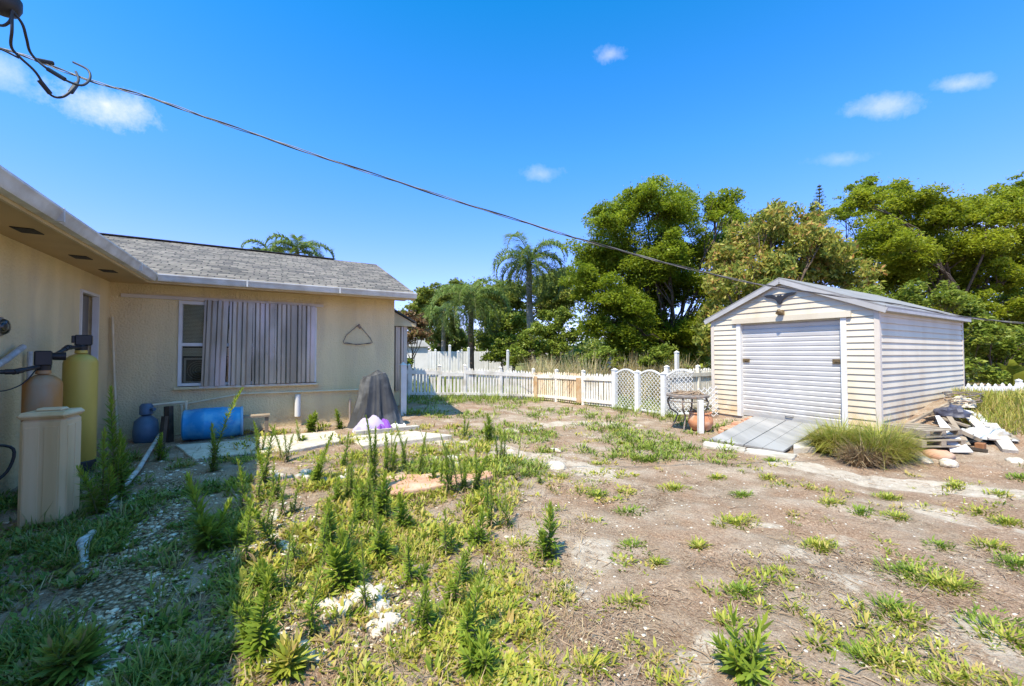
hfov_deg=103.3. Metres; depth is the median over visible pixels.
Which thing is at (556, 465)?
rock
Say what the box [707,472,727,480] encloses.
grass tuft
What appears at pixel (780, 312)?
floodlight
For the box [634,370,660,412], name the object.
lattice fence
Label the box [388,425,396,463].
young weed
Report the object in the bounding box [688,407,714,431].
flower pot
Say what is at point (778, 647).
stone chips
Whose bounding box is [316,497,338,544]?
young weed
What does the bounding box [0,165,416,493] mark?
house
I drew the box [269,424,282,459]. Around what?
young weed
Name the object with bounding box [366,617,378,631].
rock
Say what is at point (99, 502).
tall weed
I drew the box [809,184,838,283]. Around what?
conifer
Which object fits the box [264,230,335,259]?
palm tree
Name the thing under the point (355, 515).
young weed
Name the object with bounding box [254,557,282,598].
young weed
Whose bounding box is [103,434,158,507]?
ground pipe
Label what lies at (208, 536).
tall weed
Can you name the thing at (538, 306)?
oak tree
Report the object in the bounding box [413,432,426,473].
tall weed
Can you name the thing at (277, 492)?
young weed
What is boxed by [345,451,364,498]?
young weed
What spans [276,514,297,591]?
young weed
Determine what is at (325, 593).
leafy plant
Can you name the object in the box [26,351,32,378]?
riser pipe
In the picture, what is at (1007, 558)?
grass tuft
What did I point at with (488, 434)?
tall weed
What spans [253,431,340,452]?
patio slab
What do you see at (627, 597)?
grass tuft
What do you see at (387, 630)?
dry grass
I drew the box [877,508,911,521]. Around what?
grass tuft
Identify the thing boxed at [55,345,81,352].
connecting pipe
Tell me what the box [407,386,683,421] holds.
fence weeds
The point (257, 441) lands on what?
young weed
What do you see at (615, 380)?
lattice fence
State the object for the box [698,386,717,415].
lattice offcut
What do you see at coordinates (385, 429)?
edging block
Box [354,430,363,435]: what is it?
edging block
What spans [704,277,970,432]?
garden shed
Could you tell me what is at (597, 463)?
grass tuft
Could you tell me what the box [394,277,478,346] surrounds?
oak tree
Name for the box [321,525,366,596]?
tall weed
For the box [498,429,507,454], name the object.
young weed
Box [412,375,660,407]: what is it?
rough grass
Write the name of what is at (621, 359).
garden shrub
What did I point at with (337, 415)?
tall weed
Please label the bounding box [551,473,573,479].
grass tuft
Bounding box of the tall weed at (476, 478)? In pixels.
[467,455,487,492]
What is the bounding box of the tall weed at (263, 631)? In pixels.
[232,567,292,672]
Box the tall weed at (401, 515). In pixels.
[390,492,415,530]
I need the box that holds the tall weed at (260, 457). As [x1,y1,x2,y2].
[252,424,275,481]
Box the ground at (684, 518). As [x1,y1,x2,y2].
[0,354,1023,685]
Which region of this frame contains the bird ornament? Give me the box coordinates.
[764,292,795,303]
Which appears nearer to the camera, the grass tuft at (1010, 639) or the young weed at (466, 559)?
the grass tuft at (1010, 639)
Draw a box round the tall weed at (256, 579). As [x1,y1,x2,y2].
[242,556,275,592]
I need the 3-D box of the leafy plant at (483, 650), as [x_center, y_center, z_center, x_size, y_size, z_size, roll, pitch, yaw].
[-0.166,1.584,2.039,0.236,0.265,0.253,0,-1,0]
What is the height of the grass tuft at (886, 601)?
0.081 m
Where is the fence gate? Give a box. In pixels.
[441,370,462,396]
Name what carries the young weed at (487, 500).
on the ground at (684, 518)
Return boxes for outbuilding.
[407,339,430,382]
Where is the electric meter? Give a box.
[0,317,10,335]
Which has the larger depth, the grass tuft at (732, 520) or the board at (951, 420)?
the board at (951, 420)
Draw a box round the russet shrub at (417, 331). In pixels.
[399,308,433,364]
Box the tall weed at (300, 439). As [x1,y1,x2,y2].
[294,420,307,440]
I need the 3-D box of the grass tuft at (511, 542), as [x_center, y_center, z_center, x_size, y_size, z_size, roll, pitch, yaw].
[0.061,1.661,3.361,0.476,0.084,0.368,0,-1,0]
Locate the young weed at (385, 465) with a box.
[382,442,391,471]
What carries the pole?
on the pallet at (927, 429)
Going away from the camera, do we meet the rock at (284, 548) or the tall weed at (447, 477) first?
the rock at (284, 548)
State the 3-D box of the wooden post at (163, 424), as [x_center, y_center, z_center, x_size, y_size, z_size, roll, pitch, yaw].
[-5.264,1.397,6.108,0.074,0.583,0.178,0,-2,-17]
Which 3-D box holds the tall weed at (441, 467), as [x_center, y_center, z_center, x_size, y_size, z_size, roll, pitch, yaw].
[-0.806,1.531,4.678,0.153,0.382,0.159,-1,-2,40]
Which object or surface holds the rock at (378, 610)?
on the ground at (684, 518)
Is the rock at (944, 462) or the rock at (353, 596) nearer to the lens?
the rock at (353, 596)
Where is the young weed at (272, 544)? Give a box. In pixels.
[242,494,283,551]
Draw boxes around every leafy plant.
[22,619,121,685]
[262,627,319,685]
[311,576,345,600]
[454,626,501,684]
[704,600,778,685]
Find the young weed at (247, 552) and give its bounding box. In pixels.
[237,493,254,562]
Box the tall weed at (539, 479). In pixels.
[535,470,543,484]
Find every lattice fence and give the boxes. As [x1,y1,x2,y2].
[611,368,634,408]
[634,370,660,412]
[660,369,693,415]
[664,365,711,412]
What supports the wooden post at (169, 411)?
on the ground at (684, 518)
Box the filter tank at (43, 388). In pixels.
[21,351,65,421]
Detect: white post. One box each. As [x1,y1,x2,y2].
[399,362,406,415]
[448,345,450,388]
[457,351,459,369]
[467,347,469,389]
[506,350,508,391]
[674,351,678,389]
[697,400,703,433]
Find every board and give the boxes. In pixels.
[923,403,968,415]
[935,416,972,452]
[941,417,970,427]
[946,416,970,445]
[948,424,981,441]
[966,414,1000,439]
[968,446,987,452]
[972,412,1009,444]
[991,421,1019,441]
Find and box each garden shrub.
[407,358,416,375]
[425,309,476,350]
[474,303,526,347]
[477,330,528,381]
[483,280,532,350]
[509,318,553,365]
[535,305,582,367]
[569,339,600,363]
[577,343,617,375]
[606,347,648,370]
[637,341,678,377]
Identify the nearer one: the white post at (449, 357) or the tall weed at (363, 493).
the tall weed at (363, 493)
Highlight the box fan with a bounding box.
[183,358,201,382]
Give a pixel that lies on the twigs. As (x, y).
(853, 675)
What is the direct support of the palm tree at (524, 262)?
on the ground at (684, 518)
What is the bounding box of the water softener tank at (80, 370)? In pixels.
[62,335,98,472]
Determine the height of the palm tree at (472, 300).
5.781 m
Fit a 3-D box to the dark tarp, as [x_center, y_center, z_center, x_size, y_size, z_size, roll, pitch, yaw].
[7.763,1.177,7.160,0.472,0.210,0.474,1,-2,-30]
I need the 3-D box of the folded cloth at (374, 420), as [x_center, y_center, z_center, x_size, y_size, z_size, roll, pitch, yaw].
[-2.681,1.513,7.676,0.669,0.301,0.367,0,-2,-19]
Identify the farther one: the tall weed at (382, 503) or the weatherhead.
the tall weed at (382, 503)
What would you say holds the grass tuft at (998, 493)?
on the ground at (684, 518)
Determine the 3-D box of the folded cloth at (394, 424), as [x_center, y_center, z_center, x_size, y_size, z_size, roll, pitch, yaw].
[-2.233,1.614,7.917,0.454,0.137,0.281,1,-2,-30]
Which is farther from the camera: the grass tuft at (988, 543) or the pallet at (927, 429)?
the pallet at (927, 429)
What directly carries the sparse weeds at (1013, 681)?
on the ground at (684, 518)
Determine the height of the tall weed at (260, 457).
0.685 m
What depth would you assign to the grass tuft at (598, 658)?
2.10 m
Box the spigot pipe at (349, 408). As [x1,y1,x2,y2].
[349,399,350,419]
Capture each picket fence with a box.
[407,364,440,397]
[463,364,534,398]
[533,369,611,406]
[965,379,1023,392]
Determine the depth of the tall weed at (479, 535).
3.36 m
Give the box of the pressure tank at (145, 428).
[132,403,158,442]
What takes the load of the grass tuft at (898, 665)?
on the ground at (684, 518)
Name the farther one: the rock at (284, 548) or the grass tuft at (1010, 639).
the rock at (284, 548)
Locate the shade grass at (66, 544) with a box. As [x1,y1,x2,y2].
[0,443,279,685]
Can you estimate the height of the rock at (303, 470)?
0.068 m
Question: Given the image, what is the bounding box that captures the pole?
[907,396,962,422]
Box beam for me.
[983,422,1018,453]
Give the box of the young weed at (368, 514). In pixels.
[365,476,377,530]
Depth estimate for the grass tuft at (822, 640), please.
2.31 m
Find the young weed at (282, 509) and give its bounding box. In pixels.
[276,474,289,515]
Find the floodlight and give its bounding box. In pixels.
[775,309,784,314]
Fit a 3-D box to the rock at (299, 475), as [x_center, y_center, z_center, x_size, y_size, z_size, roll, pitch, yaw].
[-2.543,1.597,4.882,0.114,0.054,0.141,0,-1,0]
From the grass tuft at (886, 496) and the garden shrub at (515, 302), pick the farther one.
the garden shrub at (515, 302)
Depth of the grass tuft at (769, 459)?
6.21 m
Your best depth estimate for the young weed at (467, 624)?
2.21 m
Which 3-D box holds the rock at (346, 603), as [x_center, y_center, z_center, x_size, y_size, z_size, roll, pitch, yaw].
[-1.028,1.610,2.465,0.148,0.070,0.127,0,-1,0]
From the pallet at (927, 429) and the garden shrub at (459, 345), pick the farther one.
the garden shrub at (459, 345)
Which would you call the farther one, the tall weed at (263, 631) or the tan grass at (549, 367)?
the tan grass at (549, 367)
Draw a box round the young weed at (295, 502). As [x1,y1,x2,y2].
[288,485,302,512]
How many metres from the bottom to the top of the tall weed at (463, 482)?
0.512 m
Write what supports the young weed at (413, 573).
on the ground at (684, 518)
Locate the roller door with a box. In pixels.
[742,318,841,426]
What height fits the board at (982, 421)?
0.362 m
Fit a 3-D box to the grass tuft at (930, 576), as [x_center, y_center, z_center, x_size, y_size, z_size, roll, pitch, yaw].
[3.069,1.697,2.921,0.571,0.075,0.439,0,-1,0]
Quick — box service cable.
[0,47,1023,323]
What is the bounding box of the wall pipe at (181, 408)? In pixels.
[180,389,358,422]
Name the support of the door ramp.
on the ground at (684, 518)
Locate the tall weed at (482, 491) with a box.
[477,485,490,503]
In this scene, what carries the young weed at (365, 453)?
on the ground at (684, 518)
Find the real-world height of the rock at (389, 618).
0.062 m
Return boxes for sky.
[0,0,1023,350]
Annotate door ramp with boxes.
[709,416,821,452]
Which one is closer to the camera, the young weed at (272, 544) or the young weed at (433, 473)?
the young weed at (272, 544)
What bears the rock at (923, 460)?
on the ground at (684, 518)
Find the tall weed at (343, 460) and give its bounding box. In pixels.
[340,431,351,465]
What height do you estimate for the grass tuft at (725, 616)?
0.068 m
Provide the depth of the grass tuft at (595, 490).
4.65 m
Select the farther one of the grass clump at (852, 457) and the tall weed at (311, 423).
the tall weed at (311, 423)
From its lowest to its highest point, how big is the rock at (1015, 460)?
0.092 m
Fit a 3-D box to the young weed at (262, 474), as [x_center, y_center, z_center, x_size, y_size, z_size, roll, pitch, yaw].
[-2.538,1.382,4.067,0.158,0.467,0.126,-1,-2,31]
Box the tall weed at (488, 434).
[483,412,495,440]
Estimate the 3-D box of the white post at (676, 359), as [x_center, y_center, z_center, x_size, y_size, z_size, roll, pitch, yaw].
[5.281,1.265,12.972,0.130,2.049,0.130,1,-2,-30]
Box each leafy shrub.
[846,277,1012,385]
[964,313,1023,385]
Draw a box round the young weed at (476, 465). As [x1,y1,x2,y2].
[470,448,485,490]
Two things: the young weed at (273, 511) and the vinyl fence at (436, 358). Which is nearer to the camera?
the young weed at (273, 511)
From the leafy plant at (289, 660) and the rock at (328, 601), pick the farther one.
the rock at (328, 601)
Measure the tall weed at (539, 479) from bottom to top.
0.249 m
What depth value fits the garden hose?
3.79 m
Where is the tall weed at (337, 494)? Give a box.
[330,476,345,502]
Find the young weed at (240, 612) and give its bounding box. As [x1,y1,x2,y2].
[228,601,248,654]
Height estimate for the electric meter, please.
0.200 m
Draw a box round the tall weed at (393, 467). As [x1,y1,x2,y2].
[388,442,399,472]
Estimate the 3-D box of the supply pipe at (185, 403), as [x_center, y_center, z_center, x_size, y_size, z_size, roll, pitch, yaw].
[-5.858,1.277,6.926,0.489,0.556,0.066,1,-2,-36]
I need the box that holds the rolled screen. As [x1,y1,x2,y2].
[949,395,976,407]
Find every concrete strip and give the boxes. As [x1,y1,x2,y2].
[702,441,745,452]
[744,448,796,460]
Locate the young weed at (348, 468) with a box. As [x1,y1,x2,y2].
[342,465,355,495]
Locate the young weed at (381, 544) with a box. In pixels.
[367,514,395,561]
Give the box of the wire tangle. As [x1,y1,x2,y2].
[942,391,983,402]
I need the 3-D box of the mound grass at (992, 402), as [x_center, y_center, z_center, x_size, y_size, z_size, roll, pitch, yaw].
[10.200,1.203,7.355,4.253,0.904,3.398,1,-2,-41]
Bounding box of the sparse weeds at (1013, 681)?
[438,400,1023,685]
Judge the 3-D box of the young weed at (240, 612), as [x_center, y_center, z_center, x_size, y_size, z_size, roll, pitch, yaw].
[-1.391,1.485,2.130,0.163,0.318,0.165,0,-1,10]
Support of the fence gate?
attached to the picket fence at (433, 373)
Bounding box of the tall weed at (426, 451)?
[420,430,431,463]
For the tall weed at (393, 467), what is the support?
on the ground at (684, 518)
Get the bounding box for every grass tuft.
[491,534,540,553]
[540,577,576,595]
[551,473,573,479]
[554,641,626,685]
[586,487,609,498]
[588,460,606,465]
[610,586,648,610]
[611,503,648,515]
[617,535,646,551]
[640,459,658,462]
[644,554,672,568]
[657,479,692,492]
[687,535,712,551]
[704,604,744,631]
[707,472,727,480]
[712,511,763,530]
[721,576,769,601]
[729,490,754,497]
[757,472,777,479]
[759,562,796,579]
[761,456,779,461]
[791,624,846,652]
[799,535,837,554]
[818,496,846,507]
[826,636,892,668]
[846,503,875,517]
[851,590,921,626]
[862,639,915,675]
[868,491,906,501]
[869,550,950,588]
[872,601,939,632]
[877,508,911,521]
[900,561,981,598]
[904,649,987,685]
[919,534,956,553]
[927,569,988,600]
[942,480,967,489]
[950,600,1023,649]
[959,502,1006,518]
[962,534,1020,555]
[970,617,1023,655]
[980,488,1012,497]
[984,513,1023,527]
[985,549,1023,573]
[1005,472,1023,481]
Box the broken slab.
[793,440,815,453]
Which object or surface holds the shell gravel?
on the ground at (684, 518)
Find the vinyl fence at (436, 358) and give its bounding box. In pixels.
[428,349,511,377]
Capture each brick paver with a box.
[384,472,444,498]
[444,470,492,489]
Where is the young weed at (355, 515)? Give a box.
[333,492,361,553]
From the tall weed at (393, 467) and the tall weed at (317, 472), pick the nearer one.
the tall weed at (317, 472)
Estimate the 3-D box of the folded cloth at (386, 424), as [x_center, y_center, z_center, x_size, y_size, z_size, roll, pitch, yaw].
[-2.431,1.554,7.651,0.346,0.240,0.324,1,-2,-42]
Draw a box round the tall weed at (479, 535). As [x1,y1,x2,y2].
[464,504,489,548]
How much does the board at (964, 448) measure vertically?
0.511 m
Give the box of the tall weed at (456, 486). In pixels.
[444,444,461,493]
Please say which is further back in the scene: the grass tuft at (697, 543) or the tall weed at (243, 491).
the tall weed at (243, 491)
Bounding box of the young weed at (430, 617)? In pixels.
[412,577,439,632]
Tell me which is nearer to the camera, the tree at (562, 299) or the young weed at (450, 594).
the young weed at (450, 594)
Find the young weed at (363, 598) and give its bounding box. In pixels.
[357,535,375,611]
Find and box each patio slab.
[175,439,277,460]
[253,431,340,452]
[343,431,451,448]
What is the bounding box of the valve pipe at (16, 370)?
[0,365,39,374]
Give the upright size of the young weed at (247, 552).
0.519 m
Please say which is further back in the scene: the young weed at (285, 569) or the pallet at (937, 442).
the pallet at (937, 442)
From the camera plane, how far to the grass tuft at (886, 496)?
4.63 m
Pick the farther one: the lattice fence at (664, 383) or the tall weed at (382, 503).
the lattice fence at (664, 383)
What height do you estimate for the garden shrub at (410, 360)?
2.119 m
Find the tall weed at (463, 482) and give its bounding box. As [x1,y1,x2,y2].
[458,452,468,491]
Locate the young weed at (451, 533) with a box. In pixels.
[437,508,458,556]
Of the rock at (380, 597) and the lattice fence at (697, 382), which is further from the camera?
the lattice fence at (697, 382)
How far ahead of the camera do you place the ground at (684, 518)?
3.54 m
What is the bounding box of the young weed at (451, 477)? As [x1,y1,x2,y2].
[449,444,456,488]
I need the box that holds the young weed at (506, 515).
[495,474,515,529]
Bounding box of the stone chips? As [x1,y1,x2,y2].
[411,428,1023,685]
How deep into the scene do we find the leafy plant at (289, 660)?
1.94 m
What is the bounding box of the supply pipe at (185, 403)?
[153,401,187,409]
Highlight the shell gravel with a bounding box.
[1,431,546,685]
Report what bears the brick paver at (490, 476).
on the ground at (684, 518)
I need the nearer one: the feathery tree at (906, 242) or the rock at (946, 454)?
the rock at (946, 454)
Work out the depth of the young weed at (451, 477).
4.60 m
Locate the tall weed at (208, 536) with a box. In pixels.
[179,470,235,558]
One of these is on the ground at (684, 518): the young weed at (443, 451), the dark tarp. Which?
the young weed at (443, 451)
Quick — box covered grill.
[347,370,403,428]
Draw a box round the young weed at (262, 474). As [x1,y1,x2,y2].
[253,459,268,499]
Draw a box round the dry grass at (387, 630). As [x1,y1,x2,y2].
[0,424,597,685]
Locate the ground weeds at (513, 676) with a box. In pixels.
[208,424,653,685]
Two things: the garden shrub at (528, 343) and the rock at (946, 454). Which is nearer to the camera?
the rock at (946, 454)
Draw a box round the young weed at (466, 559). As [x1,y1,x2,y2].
[446,541,474,587]
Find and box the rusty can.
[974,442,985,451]
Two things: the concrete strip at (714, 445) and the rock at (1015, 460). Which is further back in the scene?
the concrete strip at (714, 445)
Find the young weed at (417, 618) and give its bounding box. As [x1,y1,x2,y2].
[409,580,429,634]
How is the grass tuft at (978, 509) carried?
on the ground at (684, 518)
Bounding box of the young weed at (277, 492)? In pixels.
[267,460,283,498]
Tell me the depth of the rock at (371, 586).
2.67 m
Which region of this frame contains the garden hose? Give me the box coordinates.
[0,444,15,479]
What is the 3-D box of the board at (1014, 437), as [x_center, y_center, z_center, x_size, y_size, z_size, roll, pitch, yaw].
[8.253,1.461,6.842,0.100,0.221,1.002,-1,-2,34]
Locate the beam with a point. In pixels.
(1008, 448)
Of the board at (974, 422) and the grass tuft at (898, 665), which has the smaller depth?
the grass tuft at (898, 665)
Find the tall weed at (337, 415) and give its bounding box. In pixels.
[334,409,344,428]
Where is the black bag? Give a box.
[965,434,993,443]
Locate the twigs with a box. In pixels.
[5,417,1023,685]
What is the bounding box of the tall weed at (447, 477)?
[441,444,453,490]
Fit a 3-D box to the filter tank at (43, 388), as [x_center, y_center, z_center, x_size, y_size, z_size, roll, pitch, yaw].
[-5.014,0.828,4.332,0.296,1.490,0.308,-1,-2,39]
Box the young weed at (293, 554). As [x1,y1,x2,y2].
[285,530,304,563]
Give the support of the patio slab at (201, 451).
on the ground at (684, 518)
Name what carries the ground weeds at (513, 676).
on the ground at (684, 518)
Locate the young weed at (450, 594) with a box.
[441,551,466,605]
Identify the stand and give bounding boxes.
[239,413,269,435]
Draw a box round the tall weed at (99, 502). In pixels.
[72,426,122,516]
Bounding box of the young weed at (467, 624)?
[455,553,487,649]
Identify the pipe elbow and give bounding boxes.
[75,530,96,566]
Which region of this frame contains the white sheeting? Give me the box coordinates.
[962,426,1017,440]
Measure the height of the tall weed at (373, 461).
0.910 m
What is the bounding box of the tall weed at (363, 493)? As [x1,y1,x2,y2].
[351,463,377,510]
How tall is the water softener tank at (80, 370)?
1.690 m
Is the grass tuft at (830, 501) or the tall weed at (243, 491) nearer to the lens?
the tall weed at (243, 491)
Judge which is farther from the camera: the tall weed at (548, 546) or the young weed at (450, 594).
the tall weed at (548, 546)
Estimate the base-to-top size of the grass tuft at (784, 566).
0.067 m
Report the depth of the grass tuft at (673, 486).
4.91 m
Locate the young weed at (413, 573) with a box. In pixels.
[400,535,430,586]
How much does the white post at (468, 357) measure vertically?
2.166 m
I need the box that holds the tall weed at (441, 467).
[438,461,446,484]
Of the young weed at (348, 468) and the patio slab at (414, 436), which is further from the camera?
the patio slab at (414, 436)
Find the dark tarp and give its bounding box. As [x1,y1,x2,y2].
[933,404,971,417]
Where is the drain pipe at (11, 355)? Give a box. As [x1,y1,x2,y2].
[0,344,26,366]
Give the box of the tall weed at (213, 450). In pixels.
[206,387,243,471]
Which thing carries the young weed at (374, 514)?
on the ground at (684, 518)
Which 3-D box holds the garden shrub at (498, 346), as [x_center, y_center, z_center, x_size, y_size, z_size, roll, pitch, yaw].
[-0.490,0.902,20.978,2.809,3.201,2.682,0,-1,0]
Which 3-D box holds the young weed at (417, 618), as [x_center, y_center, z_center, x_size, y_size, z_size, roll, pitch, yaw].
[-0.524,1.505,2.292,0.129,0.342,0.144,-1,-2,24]
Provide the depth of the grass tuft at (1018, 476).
5.35 m
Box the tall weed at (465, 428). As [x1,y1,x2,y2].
[461,417,468,437]
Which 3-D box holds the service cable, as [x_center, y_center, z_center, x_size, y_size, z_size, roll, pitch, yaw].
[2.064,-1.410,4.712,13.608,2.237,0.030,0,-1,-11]
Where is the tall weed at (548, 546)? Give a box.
[532,499,564,562]
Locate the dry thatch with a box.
[3,405,1023,685]
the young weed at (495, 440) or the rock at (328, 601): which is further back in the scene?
the young weed at (495, 440)
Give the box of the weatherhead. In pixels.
[0,0,91,98]
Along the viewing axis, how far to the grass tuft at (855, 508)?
4.14 m
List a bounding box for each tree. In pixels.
[240,238,284,252]
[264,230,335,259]
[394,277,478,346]
[420,302,467,350]
[427,275,510,379]
[468,266,581,371]
[490,230,567,364]
[524,269,588,370]
[557,173,755,367]
[690,198,889,356]
[825,170,1023,267]
[834,176,1023,385]
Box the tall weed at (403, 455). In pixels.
[395,421,409,465]
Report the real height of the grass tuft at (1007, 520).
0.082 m
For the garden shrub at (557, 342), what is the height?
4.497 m
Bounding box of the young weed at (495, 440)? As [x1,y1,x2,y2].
[494,431,504,459]
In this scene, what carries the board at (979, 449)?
on the ground at (684, 518)
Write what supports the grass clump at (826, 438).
on the ground at (684, 518)
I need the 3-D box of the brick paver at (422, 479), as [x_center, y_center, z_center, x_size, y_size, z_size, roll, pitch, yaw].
[-1.118,1.651,4.685,0.695,0.103,0.699,0,-2,-17]
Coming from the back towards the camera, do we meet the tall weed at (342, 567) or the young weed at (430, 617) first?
the tall weed at (342, 567)
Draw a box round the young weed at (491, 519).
[483,484,498,529]
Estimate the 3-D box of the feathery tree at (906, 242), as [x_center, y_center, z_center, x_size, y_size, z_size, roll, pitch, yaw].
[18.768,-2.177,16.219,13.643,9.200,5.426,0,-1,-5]
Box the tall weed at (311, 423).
[303,410,318,432]
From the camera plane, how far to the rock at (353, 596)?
2.56 m
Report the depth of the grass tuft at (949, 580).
2.86 m
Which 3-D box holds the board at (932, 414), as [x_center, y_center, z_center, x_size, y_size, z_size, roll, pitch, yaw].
[8.007,1.189,7.439,0.970,0.264,0.120,0,-1,-9]
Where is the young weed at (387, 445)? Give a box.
[383,432,390,462]
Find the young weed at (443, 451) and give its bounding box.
[440,434,452,468]
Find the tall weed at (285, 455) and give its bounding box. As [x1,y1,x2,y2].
[280,428,293,462]
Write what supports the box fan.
in the house
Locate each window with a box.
[79,289,99,359]
[173,300,317,389]
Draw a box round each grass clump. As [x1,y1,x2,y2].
[794,408,882,461]
[819,412,944,468]
[828,434,904,470]
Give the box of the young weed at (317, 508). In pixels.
[307,500,320,529]
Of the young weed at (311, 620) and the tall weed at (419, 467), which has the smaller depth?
the young weed at (311, 620)
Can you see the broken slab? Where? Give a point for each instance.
(798, 447)
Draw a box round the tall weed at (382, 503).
[370,469,392,519]
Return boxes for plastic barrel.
[181,406,242,440]
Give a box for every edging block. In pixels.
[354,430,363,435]
[372,429,380,433]
[381,428,388,433]
[397,426,404,430]
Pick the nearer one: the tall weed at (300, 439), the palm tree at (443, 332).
the tall weed at (300, 439)
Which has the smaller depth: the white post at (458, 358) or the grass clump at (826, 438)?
the grass clump at (826, 438)
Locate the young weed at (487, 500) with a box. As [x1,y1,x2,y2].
[483,474,492,511]
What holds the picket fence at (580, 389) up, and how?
on the ground at (684, 518)
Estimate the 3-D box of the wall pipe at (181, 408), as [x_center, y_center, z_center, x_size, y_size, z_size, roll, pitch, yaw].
[-4.551,1.311,8.182,3.372,0.695,0.083,1,-2,-32]
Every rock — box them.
[280,543,288,551]
[294,473,306,477]
[300,469,310,472]
[320,611,331,620]
[322,596,335,608]
[329,599,352,612]
[345,592,356,599]
[346,585,363,592]
[351,595,366,602]
[358,582,372,588]
[364,603,380,618]
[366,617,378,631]
[369,585,386,594]
[370,593,383,601]
[370,627,382,639]
[375,599,390,608]
[377,612,400,630]
[549,461,566,469]
[914,456,933,463]
[923,449,955,459]
[939,458,958,467]
[1005,457,1023,463]
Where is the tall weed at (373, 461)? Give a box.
[365,415,380,491]
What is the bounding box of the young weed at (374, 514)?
[371,505,386,532]
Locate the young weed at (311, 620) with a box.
[298,547,327,638]
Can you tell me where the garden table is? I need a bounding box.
[666,389,709,430]
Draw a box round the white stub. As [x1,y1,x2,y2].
[295,394,300,416]
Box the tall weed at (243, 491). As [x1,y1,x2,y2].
[236,457,250,508]
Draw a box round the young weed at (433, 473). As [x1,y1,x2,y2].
[426,460,437,478]
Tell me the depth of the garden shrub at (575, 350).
25.75 m
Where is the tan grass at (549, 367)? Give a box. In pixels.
[513,350,705,404]
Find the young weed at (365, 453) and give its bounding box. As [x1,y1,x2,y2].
[357,440,377,473]
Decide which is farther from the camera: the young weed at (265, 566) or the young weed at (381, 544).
the young weed at (381, 544)
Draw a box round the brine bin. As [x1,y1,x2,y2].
[16,406,84,526]
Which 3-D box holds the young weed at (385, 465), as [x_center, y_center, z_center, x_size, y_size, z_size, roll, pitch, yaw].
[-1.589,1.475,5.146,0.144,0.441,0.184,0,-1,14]
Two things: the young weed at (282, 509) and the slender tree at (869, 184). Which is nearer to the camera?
the young weed at (282, 509)
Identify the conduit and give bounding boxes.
[111,317,118,438]
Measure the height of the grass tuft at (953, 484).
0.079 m
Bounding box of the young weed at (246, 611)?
[236,596,258,648]
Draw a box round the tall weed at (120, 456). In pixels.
[98,385,135,500]
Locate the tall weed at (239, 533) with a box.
[223,507,254,549]
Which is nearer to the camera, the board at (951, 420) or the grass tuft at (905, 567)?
the grass tuft at (905, 567)
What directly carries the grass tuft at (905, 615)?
on the ground at (684, 518)
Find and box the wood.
[407,315,993,382]
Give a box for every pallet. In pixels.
[883,423,961,437]
[892,432,965,447]
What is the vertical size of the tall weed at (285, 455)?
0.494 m
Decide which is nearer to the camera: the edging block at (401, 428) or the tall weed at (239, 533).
the tall weed at (239, 533)
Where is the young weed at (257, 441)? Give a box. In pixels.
[252,420,266,450]
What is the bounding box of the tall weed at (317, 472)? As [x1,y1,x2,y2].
[310,432,333,483]
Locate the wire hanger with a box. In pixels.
[343,324,372,344]
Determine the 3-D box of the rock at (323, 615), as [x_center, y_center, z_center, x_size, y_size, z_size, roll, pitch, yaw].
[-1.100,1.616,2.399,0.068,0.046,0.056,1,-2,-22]
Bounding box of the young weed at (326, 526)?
[314,498,332,563]
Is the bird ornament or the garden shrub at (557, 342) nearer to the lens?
the bird ornament
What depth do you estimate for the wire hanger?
8.91 m
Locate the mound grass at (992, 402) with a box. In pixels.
[949,385,1023,436]
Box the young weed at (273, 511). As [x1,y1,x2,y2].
[261,485,275,531]
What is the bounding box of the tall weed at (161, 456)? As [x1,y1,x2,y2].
[150,432,167,461]
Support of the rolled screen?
on the ground at (684, 518)
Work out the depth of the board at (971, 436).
6.56 m
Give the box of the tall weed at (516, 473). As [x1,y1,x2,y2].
[514,443,521,479]
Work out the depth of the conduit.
6.88 m
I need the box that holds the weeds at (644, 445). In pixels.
[397,397,738,478]
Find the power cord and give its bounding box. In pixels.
[0,369,36,391]
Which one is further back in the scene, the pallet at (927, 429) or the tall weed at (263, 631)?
the pallet at (927, 429)
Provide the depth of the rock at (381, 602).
2.48 m
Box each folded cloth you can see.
[352,415,383,431]
[377,419,390,428]
[391,423,405,426]
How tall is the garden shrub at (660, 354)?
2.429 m
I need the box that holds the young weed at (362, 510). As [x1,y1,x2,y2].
[350,496,368,525]
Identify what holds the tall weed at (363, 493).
on the ground at (684, 518)
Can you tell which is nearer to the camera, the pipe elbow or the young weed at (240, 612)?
the young weed at (240, 612)
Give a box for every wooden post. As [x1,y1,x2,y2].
[157,416,167,450]
[164,406,173,442]
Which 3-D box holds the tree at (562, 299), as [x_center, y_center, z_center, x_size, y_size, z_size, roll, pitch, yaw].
[3.397,-1.400,30.205,5.135,8.258,3.633,0,-1,0]
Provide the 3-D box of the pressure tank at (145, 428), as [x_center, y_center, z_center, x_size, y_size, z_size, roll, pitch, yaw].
[-6.057,1.324,6.710,0.340,0.640,0.340,0,-1,0]
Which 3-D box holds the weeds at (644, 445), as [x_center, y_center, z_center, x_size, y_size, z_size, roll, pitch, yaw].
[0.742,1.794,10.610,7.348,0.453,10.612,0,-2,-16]

